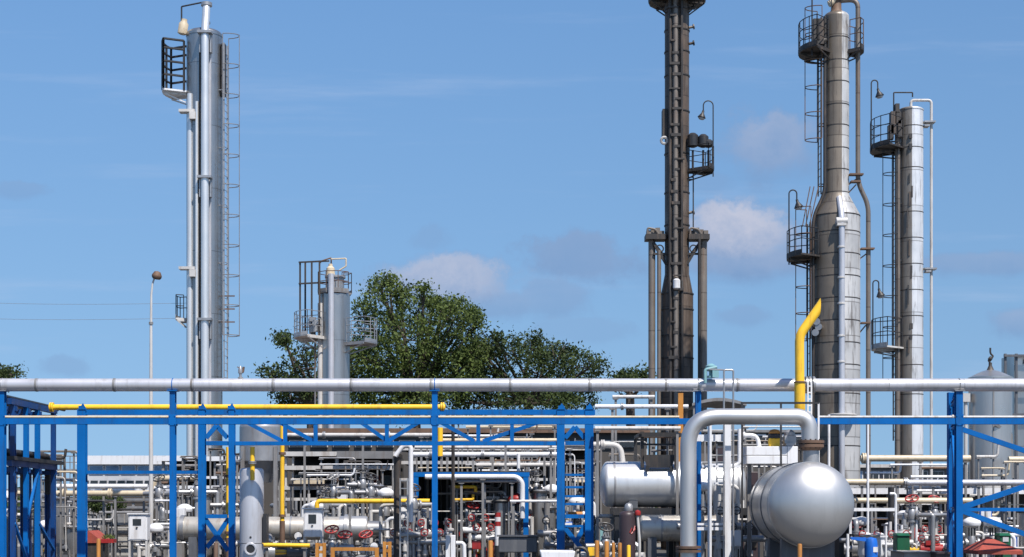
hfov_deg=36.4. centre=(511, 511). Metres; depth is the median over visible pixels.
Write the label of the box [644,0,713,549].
column
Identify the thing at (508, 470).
line
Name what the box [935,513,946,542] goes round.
pipe loop
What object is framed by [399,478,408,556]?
access ladder
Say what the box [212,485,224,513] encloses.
line
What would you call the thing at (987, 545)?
red canopy
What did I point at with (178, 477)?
line
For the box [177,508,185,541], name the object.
junction box
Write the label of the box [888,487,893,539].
upright pipe
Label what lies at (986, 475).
line
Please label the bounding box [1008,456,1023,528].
cream pipe
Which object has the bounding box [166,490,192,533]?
line
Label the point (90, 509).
window
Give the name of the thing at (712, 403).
roof canopy
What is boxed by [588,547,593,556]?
yellow tag
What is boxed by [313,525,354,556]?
gate valve
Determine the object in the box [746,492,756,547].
door
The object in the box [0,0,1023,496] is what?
sky
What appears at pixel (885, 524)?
filter pot
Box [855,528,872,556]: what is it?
filter pot
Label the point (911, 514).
gate valve
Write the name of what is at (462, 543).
hoop rail
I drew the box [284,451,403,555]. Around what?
process building
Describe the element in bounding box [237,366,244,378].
relief valve
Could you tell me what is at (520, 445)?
line
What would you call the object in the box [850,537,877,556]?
standpipe
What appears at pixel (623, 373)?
tree
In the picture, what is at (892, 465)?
line
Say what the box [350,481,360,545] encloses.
gauge stand
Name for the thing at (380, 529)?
pipe loop
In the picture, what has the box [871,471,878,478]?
window
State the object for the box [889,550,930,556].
concrete plinth
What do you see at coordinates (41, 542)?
line
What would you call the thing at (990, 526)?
control valve
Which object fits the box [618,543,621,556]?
bollard
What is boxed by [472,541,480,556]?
red box
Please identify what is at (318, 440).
window
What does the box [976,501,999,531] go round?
line
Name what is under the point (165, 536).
line
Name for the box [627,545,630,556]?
bollard
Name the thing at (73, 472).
line
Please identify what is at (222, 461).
line
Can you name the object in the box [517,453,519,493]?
upright pipe
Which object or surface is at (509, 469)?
line
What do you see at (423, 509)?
junction box
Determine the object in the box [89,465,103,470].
window
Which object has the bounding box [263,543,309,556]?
yellow pipe
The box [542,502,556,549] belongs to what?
filter pot
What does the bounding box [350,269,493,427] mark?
tree
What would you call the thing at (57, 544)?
control valve
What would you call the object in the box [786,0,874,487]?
column
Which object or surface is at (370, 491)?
gate valve
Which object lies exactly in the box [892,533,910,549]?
green bin
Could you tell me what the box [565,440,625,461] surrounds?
white pipe
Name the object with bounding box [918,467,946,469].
line
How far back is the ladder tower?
39.14 m
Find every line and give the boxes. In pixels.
[7,466,19,556]
[7,501,76,524]
[7,506,76,556]
[7,516,76,517]
[7,518,33,556]
[16,477,66,556]
[17,526,42,556]
[40,450,76,492]
[42,479,76,519]
[49,454,65,496]
[50,449,66,476]
[57,471,76,505]
[69,500,117,556]
[69,514,97,529]
[88,510,113,534]
[98,503,154,531]
[101,508,146,510]
[105,501,153,534]
[109,545,136,549]
[118,541,141,556]
[154,486,179,522]
[154,500,168,522]
[161,477,189,484]
[163,534,166,556]
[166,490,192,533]
[177,464,194,466]
[177,476,194,541]
[178,494,194,516]
[180,456,197,503]
[181,458,197,503]
[184,467,197,503]
[208,448,225,513]
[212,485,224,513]
[215,464,239,490]
[219,451,242,556]
[222,453,238,499]
[288,478,338,515]
[290,470,356,516]
[299,465,368,516]
[306,468,355,493]
[315,460,387,499]
[318,496,368,538]
[319,457,356,504]
[319,464,393,527]
[343,460,382,489]
[416,445,516,470]
[418,459,495,470]
[425,428,499,470]
[431,484,481,515]
[438,511,492,511]
[440,451,549,528]
[442,445,529,498]
[448,485,494,523]
[458,425,458,510]
[460,431,532,470]
[463,490,505,505]
[463,494,493,540]
[465,425,556,470]
[465,483,501,499]
[470,434,527,462]
[472,513,519,556]
[475,450,540,489]
[479,459,539,471]
[480,518,522,556]
[486,497,517,556]
[488,425,556,484]
[491,426,537,498]
[499,429,556,470]
[500,457,556,494]
[502,450,549,497]
[507,449,556,496]
[546,461,582,511]
[548,438,575,549]
[548,454,575,494]
[565,460,599,519]
[565,468,584,470]
[571,477,594,549]
[575,480,594,494]
[599,441,647,551]
[608,454,639,551]
[638,437,672,551]
[650,445,671,507]
[651,450,671,507]
[701,462,759,556]
[702,425,756,556]
[712,443,747,556]
[731,440,801,461]
[740,444,797,556]
[743,426,799,556]
[743,466,776,468]
[761,436,800,556]
[864,462,901,527]
[873,519,899,531]
[874,478,937,525]
[876,505,917,527]
[889,464,946,486]
[899,504,931,509]
[904,486,942,533]
[910,475,946,505]
[915,494,946,510]
[916,489,946,528]
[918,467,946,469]
[968,486,1007,507]
[975,444,999,513]
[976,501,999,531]
[980,463,1009,531]
[980,467,1004,531]
[1000,504,1023,531]
[1003,461,1023,531]
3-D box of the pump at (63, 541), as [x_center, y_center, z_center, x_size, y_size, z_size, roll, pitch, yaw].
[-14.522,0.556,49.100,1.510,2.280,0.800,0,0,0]
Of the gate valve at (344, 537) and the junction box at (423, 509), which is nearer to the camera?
the gate valve at (344, 537)
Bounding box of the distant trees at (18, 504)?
[7,487,656,521]
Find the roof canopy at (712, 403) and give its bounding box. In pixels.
[683,398,746,465]
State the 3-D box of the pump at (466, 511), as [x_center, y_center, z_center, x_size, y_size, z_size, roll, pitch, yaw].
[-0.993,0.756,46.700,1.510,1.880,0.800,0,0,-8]
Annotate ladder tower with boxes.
[697,425,740,556]
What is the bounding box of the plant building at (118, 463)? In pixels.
[76,456,168,496]
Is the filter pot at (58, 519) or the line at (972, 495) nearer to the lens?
the filter pot at (58, 519)
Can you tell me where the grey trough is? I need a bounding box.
[497,535,538,556]
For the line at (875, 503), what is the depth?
51.10 m
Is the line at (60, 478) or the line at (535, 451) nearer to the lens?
the line at (60, 478)
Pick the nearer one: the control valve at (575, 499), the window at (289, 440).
the control valve at (575, 499)
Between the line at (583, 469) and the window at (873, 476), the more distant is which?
the window at (873, 476)
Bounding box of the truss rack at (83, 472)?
[77,403,594,556]
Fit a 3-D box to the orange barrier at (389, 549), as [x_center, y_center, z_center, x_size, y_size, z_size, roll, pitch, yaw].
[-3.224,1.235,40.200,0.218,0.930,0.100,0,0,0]
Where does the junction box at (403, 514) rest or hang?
on the paved yard
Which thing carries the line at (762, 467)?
on the paved yard
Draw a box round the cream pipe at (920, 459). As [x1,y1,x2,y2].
[860,453,970,532]
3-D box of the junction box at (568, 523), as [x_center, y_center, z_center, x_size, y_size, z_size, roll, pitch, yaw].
[1.538,0.992,45.004,0.360,1.412,0.312,0,0,-21]
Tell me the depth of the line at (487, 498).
46.49 m
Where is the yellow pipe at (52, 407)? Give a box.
[48,402,444,411]
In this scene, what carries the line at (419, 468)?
on the paved yard
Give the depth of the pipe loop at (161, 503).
50.86 m
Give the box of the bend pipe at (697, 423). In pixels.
[676,408,823,556]
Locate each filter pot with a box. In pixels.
[56,493,70,554]
[64,521,76,556]
[206,489,214,556]
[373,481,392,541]
[491,495,514,556]
[530,485,548,556]
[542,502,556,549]
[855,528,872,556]
[872,528,884,556]
[881,523,900,537]
[882,538,892,556]
[892,525,917,548]
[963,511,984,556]
[1016,511,1023,556]
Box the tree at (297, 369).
[247,326,367,427]
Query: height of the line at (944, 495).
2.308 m
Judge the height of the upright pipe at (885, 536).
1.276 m
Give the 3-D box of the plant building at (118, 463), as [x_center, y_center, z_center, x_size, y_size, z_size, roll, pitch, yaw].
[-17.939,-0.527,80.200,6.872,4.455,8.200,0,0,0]
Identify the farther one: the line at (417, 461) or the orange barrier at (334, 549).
the line at (417, 461)
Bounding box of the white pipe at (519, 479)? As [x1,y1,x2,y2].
[425,474,524,556]
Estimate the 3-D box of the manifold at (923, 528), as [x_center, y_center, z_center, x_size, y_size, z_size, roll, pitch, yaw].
[13.473,0.896,48.554,1.800,1.600,0.274,0,0,-8]
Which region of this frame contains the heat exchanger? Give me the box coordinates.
[177,514,384,556]
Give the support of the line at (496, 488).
on the paved yard
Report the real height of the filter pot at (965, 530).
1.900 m
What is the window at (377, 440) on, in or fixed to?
in the process hall
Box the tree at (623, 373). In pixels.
[607,360,656,425]
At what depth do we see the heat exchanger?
46.22 m
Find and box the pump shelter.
[413,471,529,556]
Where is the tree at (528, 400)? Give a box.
[439,321,614,415]
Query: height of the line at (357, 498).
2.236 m
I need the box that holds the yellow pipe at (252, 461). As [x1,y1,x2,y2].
[248,447,255,479]
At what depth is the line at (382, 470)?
53.13 m
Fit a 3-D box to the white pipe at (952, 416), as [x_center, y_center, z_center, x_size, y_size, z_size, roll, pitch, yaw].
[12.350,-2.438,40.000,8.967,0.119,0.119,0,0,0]
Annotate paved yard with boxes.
[17,547,665,556]
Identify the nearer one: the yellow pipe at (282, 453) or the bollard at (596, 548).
the bollard at (596, 548)
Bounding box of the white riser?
[731,429,740,464]
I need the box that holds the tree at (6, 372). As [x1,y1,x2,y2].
[0,363,28,392]
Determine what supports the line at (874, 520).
on the paved yard
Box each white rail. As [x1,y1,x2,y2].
[510,500,556,556]
[599,514,613,551]
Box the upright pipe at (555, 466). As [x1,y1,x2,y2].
[554,447,555,484]
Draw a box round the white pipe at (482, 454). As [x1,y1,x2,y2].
[413,450,556,502]
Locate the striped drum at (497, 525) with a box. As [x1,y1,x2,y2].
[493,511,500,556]
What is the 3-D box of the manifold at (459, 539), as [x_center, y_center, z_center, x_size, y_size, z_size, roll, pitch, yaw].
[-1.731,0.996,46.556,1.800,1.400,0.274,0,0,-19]
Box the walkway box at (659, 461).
[634,431,681,541]
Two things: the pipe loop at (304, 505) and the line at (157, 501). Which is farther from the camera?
the line at (157, 501)
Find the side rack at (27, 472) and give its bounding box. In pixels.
[7,398,64,556]
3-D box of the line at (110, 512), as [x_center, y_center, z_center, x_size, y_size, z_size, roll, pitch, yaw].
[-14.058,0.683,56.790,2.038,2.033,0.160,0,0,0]
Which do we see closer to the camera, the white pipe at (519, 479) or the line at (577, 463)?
the white pipe at (519, 479)
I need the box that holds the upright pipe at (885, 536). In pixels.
[880,526,887,556]
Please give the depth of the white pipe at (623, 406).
44.47 m
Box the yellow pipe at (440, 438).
[438,427,442,455]
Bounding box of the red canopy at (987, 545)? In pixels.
[963,537,1022,556]
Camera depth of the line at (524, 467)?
52.82 m
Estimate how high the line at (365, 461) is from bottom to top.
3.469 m
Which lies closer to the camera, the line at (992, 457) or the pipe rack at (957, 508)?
the pipe rack at (957, 508)
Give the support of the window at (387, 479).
in the process building at (313, 463)
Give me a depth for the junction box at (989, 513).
47.86 m
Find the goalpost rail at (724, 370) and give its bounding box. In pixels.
[709,368,733,556]
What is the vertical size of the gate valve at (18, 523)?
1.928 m
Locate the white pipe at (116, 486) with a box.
[56,484,147,534]
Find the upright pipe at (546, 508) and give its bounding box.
[544,503,549,549]
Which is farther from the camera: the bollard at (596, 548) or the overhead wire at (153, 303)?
the overhead wire at (153, 303)
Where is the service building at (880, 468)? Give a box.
[860,464,969,487]
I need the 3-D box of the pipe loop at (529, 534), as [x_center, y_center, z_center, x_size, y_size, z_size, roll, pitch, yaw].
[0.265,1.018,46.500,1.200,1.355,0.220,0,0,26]
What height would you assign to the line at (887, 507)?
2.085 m
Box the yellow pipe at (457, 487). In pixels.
[455,485,476,556]
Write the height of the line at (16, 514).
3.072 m
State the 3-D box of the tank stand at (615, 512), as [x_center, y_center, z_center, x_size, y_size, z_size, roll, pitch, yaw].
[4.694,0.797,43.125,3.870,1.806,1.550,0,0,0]
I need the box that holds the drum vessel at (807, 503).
[749,450,853,556]
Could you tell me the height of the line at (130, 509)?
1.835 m
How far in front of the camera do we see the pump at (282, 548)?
44.32 m
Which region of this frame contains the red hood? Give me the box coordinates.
[88,530,108,556]
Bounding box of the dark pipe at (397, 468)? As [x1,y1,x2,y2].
[394,457,400,556]
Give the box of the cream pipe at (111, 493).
[7,476,194,556]
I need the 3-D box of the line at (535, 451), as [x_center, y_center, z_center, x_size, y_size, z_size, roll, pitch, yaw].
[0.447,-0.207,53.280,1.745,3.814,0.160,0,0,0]
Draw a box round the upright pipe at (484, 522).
[484,485,485,556]
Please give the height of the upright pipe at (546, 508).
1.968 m
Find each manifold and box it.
[136,532,187,556]
[182,541,240,556]
[284,494,310,540]
[326,551,379,556]
[369,535,392,549]
[386,519,445,556]
[398,505,450,556]
[429,524,477,556]
[438,533,487,556]
[458,499,492,555]
[463,498,510,556]
[467,517,522,551]
[515,499,531,523]
[538,501,595,556]
[543,522,584,549]
[581,538,645,556]
[676,486,744,556]
[707,515,767,556]
[852,522,912,545]
[914,525,943,541]
[914,528,946,548]
[963,511,1007,556]
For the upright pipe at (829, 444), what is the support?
on the paved yard
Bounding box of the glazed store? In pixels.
[69,497,168,547]
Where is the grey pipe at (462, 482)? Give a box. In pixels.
[455,480,517,556]
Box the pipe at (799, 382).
[793,298,820,409]
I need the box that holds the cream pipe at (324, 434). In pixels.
[287,431,431,504]
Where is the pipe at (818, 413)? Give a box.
[741,402,819,556]
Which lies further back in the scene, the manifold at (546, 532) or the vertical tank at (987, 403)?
the vertical tank at (987, 403)
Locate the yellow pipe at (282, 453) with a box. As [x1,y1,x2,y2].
[279,425,285,541]
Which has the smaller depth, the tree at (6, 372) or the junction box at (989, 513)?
the junction box at (989, 513)
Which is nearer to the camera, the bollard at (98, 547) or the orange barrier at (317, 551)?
the bollard at (98, 547)
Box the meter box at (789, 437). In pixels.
[783,429,795,445]
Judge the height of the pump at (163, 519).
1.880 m
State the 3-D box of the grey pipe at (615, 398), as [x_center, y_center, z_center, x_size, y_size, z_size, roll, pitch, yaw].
[3.750,-0.953,48.000,1.300,5.306,0.160,0,0,0]
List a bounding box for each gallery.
[156,456,240,556]
[401,447,599,549]
[835,487,1023,556]
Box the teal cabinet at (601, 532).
[595,526,602,550]
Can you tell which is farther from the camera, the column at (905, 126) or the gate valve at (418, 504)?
the column at (905, 126)
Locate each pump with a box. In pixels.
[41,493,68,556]
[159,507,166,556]
[211,547,223,556]
[264,533,309,556]
[264,542,286,556]
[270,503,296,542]
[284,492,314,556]
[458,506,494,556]
[844,519,858,556]
[899,512,942,550]
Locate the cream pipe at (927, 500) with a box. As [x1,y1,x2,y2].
[897,498,972,530]
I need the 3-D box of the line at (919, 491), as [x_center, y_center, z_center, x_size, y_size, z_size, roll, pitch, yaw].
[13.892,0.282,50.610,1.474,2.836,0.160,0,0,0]
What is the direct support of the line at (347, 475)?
on the paved yard
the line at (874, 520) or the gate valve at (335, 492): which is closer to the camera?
the gate valve at (335, 492)
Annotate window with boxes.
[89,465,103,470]
[90,509,96,525]
[105,465,119,470]
[117,514,128,524]
[121,465,135,470]
[138,465,148,470]
[154,465,167,470]
[289,440,302,446]
[311,440,327,446]
[333,440,349,446]
[341,476,348,484]
[352,475,361,480]
[355,440,371,446]
[373,476,380,482]
[377,440,393,446]
[384,476,390,484]
[618,440,633,446]
[756,434,765,439]
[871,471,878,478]
[883,471,894,478]
[923,471,927,479]
[933,471,943,479]
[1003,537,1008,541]
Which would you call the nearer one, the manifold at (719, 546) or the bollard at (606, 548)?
the bollard at (606, 548)
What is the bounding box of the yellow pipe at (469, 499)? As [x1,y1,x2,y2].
[455,494,474,556]
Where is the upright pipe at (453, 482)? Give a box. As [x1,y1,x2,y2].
[451,415,454,534]
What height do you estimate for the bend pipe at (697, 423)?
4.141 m
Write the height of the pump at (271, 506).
1.980 m
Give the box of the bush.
[88,496,126,534]
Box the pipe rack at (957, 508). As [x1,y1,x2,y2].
[0,391,1023,556]
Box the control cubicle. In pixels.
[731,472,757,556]
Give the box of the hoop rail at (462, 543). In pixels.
[456,541,465,556]
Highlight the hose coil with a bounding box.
[573,546,588,556]
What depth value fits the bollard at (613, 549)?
38.17 m
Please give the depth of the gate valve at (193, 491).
47.54 m
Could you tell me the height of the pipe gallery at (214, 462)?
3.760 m
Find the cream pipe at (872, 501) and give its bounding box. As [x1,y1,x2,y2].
[854,498,887,533]
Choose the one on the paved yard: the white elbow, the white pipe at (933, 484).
the white pipe at (933, 484)
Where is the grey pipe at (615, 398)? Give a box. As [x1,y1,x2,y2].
[612,395,654,507]
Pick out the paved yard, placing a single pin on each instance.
(661, 553)
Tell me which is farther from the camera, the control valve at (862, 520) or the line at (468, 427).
the line at (468, 427)
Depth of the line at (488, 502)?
46.38 m
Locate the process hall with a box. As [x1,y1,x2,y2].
[264,428,649,551]
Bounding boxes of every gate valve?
[17,505,33,542]
[143,474,168,522]
[178,474,219,556]
[210,485,239,511]
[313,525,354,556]
[317,472,353,540]
[319,485,347,541]
[326,530,368,556]
[346,466,381,546]
[353,472,391,535]
[358,530,387,556]
[401,483,431,556]
[416,511,444,556]
[458,502,493,556]
[529,469,556,496]
[552,492,571,549]
[585,522,615,556]
[839,522,862,544]
[893,494,934,550]
[927,495,941,521]
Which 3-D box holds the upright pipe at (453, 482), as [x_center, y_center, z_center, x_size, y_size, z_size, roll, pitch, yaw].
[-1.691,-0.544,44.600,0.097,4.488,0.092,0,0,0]
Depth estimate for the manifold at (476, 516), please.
46.97 m
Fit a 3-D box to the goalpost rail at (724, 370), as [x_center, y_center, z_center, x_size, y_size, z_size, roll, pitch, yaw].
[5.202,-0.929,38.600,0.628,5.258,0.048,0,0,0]
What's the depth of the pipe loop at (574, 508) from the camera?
45.04 m
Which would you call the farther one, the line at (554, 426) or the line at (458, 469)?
the line at (458, 469)
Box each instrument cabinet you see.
[127,513,151,556]
[302,508,324,556]
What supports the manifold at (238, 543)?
on the paved yard
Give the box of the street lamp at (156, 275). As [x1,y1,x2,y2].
[149,271,161,556]
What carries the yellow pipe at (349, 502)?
on the paved yard
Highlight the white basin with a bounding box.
[540,550,574,556]
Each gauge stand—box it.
[294,531,302,541]
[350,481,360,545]
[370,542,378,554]
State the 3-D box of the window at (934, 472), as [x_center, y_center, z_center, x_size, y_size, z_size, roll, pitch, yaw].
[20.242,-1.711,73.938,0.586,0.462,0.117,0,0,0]
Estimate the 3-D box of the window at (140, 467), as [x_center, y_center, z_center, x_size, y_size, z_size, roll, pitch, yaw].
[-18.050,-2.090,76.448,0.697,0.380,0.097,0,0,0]
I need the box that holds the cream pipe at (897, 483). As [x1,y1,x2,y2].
[846,479,903,528]
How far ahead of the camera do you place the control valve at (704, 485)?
41.68 m
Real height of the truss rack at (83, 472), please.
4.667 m
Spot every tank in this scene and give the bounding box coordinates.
[599,461,745,507]
[639,514,738,556]
[963,348,1013,539]
[1001,354,1023,487]
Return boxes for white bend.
[743,432,760,445]
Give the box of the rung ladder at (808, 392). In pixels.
[807,381,811,413]
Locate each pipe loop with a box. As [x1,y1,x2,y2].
[150,526,181,556]
[153,494,179,534]
[224,490,239,556]
[300,504,319,556]
[337,504,360,546]
[370,504,402,556]
[385,517,393,541]
[491,510,522,556]
[510,523,538,556]
[565,502,604,528]
[713,484,746,556]
[923,513,946,551]
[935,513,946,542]
[1011,534,1023,556]
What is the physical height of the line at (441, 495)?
3.834 m
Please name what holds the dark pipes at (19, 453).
on the side rack at (27, 472)
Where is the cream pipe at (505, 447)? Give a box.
[443,438,556,496]
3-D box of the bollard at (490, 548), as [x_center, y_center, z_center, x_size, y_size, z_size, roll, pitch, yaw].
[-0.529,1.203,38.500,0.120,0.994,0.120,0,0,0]
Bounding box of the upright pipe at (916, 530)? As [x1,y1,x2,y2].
[915,507,917,543]
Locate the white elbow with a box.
[394,445,412,521]
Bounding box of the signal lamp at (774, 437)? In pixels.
[768,429,779,445]
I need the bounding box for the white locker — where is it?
[446,524,455,556]
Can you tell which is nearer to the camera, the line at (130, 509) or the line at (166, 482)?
the line at (166, 482)
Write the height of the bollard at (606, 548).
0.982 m
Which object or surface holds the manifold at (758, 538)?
on the paved yard
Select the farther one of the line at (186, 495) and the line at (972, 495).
the line at (186, 495)
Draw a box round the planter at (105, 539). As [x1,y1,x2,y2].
[101,533,115,556]
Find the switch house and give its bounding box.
[701,430,802,556]
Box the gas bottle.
[619,503,634,556]
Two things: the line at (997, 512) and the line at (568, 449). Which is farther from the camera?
the line at (997, 512)
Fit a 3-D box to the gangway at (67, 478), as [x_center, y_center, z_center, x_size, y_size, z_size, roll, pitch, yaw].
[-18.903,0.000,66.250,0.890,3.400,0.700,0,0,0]
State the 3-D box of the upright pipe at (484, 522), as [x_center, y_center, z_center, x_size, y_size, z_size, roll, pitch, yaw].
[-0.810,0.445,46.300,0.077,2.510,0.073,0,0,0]
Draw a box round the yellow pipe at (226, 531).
[225,447,227,556]
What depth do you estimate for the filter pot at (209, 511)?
47.63 m
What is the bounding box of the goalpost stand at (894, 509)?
[846,492,896,556]
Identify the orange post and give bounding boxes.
[678,393,682,556]
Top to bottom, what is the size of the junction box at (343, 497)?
2.312 m
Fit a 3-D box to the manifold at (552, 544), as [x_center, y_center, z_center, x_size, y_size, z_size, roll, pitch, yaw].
[1.772,0.996,43.555,1.800,1.400,0.274,0,0,-17]
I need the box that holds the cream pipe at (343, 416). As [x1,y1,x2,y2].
[5,416,678,417]
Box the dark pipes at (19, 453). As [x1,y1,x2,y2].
[7,448,50,494]
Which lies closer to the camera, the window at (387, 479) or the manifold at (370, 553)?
the manifold at (370, 553)
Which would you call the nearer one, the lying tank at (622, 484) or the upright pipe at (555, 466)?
the lying tank at (622, 484)
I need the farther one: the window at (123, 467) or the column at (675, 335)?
the window at (123, 467)
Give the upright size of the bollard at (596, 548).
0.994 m
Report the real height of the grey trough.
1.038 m
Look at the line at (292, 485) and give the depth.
52.97 m
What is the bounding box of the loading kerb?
[109,548,141,554]
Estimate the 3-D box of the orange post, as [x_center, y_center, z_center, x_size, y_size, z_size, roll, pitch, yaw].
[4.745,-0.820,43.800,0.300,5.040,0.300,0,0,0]
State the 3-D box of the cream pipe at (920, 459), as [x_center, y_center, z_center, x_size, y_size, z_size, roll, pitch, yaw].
[13.488,-0.136,52.000,3.662,3.672,0.368,0,0,0]
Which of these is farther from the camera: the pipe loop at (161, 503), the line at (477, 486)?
the pipe loop at (161, 503)
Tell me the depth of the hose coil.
38.02 m
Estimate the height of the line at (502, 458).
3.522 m
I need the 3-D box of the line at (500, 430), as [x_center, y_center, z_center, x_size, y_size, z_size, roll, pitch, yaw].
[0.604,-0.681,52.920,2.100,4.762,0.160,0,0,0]
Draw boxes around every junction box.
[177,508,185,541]
[337,495,347,542]
[401,507,406,518]
[421,508,430,556]
[565,522,572,549]
[731,530,740,556]
[979,511,991,531]
[1016,537,1018,546]
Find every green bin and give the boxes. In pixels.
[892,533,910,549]
[994,533,1011,556]
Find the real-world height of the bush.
2.476 m
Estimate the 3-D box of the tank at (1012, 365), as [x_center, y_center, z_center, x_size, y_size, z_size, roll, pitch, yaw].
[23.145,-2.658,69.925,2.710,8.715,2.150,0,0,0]
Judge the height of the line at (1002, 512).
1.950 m
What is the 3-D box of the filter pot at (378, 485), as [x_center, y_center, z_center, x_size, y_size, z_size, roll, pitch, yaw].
[-4.260,0.346,50.033,0.576,2.700,0.666,0,0,42]
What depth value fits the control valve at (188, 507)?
48.90 m
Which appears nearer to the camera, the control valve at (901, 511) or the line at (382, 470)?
the control valve at (901, 511)
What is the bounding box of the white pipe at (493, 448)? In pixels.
[415,446,610,518]
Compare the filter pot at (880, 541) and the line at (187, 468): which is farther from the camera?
the line at (187, 468)
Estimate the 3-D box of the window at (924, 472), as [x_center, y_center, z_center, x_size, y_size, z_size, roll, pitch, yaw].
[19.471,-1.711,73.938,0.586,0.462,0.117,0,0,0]
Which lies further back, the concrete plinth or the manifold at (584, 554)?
the concrete plinth
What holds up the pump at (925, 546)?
on the paved yard
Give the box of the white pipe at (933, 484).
[902,477,1023,538]
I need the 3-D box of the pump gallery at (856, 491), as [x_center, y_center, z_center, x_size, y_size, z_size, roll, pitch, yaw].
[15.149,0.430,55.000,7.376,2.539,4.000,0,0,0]
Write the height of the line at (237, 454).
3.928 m
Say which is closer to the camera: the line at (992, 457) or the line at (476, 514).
the line at (476, 514)
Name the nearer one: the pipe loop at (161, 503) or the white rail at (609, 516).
the white rail at (609, 516)
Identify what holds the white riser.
attached to the white bend
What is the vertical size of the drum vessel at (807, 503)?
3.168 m
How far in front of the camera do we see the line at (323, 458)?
53.79 m
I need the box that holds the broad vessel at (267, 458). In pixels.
[239,425,279,540]
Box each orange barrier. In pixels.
[315,543,325,556]
[331,547,378,556]
[383,542,391,556]
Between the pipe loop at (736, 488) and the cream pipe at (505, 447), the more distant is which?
the cream pipe at (505, 447)
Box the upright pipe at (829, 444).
[828,415,829,465]
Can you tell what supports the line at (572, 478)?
on the paved yard
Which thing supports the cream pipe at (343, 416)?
on the pipe rack at (957, 508)
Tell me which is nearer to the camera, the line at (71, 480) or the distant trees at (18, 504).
the line at (71, 480)
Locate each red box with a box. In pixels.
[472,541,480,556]
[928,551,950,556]
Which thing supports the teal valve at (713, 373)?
attached to the long pipe at (352, 385)
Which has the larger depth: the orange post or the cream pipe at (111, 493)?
the cream pipe at (111, 493)
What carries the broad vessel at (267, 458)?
on the paved yard
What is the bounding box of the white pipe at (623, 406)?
[595,403,688,556]
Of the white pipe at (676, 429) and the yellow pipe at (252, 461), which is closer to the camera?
the yellow pipe at (252, 461)
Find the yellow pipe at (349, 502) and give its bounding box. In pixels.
[315,499,429,556]
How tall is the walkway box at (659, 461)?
3.896 m
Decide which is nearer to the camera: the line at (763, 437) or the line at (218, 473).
the line at (763, 437)
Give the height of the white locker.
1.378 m
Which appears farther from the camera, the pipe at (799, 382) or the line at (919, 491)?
the line at (919, 491)
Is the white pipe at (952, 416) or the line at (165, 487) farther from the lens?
the line at (165, 487)
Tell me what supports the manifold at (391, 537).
on the paved yard
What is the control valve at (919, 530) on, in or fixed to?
on the paved yard
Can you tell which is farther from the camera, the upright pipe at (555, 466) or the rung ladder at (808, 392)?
the upright pipe at (555, 466)
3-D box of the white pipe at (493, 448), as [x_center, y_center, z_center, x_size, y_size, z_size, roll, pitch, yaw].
[0.152,-0.182,48.500,6.366,3.763,0.160,0,0,0]
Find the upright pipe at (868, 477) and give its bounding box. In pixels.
[867,425,868,532]
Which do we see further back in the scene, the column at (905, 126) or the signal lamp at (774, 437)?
the column at (905, 126)
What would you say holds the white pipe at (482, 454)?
on the paved yard
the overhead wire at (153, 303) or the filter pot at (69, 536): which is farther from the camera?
the overhead wire at (153, 303)
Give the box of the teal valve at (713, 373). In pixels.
[704,364,718,382]
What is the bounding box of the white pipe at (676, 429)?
[594,426,680,556]
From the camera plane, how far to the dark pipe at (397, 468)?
44.31 m
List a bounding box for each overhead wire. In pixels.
[6,303,172,303]
[23,318,170,319]
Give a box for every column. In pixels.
[161,1,239,455]
[294,257,376,427]
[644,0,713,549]
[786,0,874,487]
[870,80,936,487]
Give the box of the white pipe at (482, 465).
[476,463,556,556]
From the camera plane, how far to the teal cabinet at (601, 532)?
42.97 m
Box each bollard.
[97,538,100,556]
[214,542,217,556]
[488,540,492,556]
[595,540,598,556]
[604,541,608,556]
[612,542,614,556]
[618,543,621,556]
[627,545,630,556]
[797,544,801,556]
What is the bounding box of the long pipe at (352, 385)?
[0,376,1023,393]
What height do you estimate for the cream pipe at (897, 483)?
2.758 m
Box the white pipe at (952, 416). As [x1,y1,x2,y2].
[820,415,1023,417]
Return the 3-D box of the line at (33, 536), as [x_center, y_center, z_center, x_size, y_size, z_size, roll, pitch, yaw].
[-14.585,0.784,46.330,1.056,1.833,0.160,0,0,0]
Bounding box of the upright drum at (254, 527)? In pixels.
[240,468,268,556]
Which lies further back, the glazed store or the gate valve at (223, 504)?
the glazed store
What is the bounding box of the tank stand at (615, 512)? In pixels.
[610,508,746,556]
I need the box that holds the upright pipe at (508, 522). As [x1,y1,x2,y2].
[508,502,509,556]
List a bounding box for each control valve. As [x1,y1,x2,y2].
[32,520,59,556]
[137,523,165,556]
[167,504,192,556]
[299,500,322,542]
[369,488,393,544]
[508,493,533,556]
[544,484,568,518]
[566,497,595,525]
[566,511,584,556]
[701,480,712,513]
[849,516,869,556]
[897,510,918,534]
[909,512,927,542]
[963,517,990,556]
[975,517,1001,556]
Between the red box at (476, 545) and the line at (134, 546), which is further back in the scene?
the line at (134, 546)
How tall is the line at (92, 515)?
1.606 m
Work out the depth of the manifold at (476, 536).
46.35 m
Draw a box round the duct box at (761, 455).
[743,446,797,556]
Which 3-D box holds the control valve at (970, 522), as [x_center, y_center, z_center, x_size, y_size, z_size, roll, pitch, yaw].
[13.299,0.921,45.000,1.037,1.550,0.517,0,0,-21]

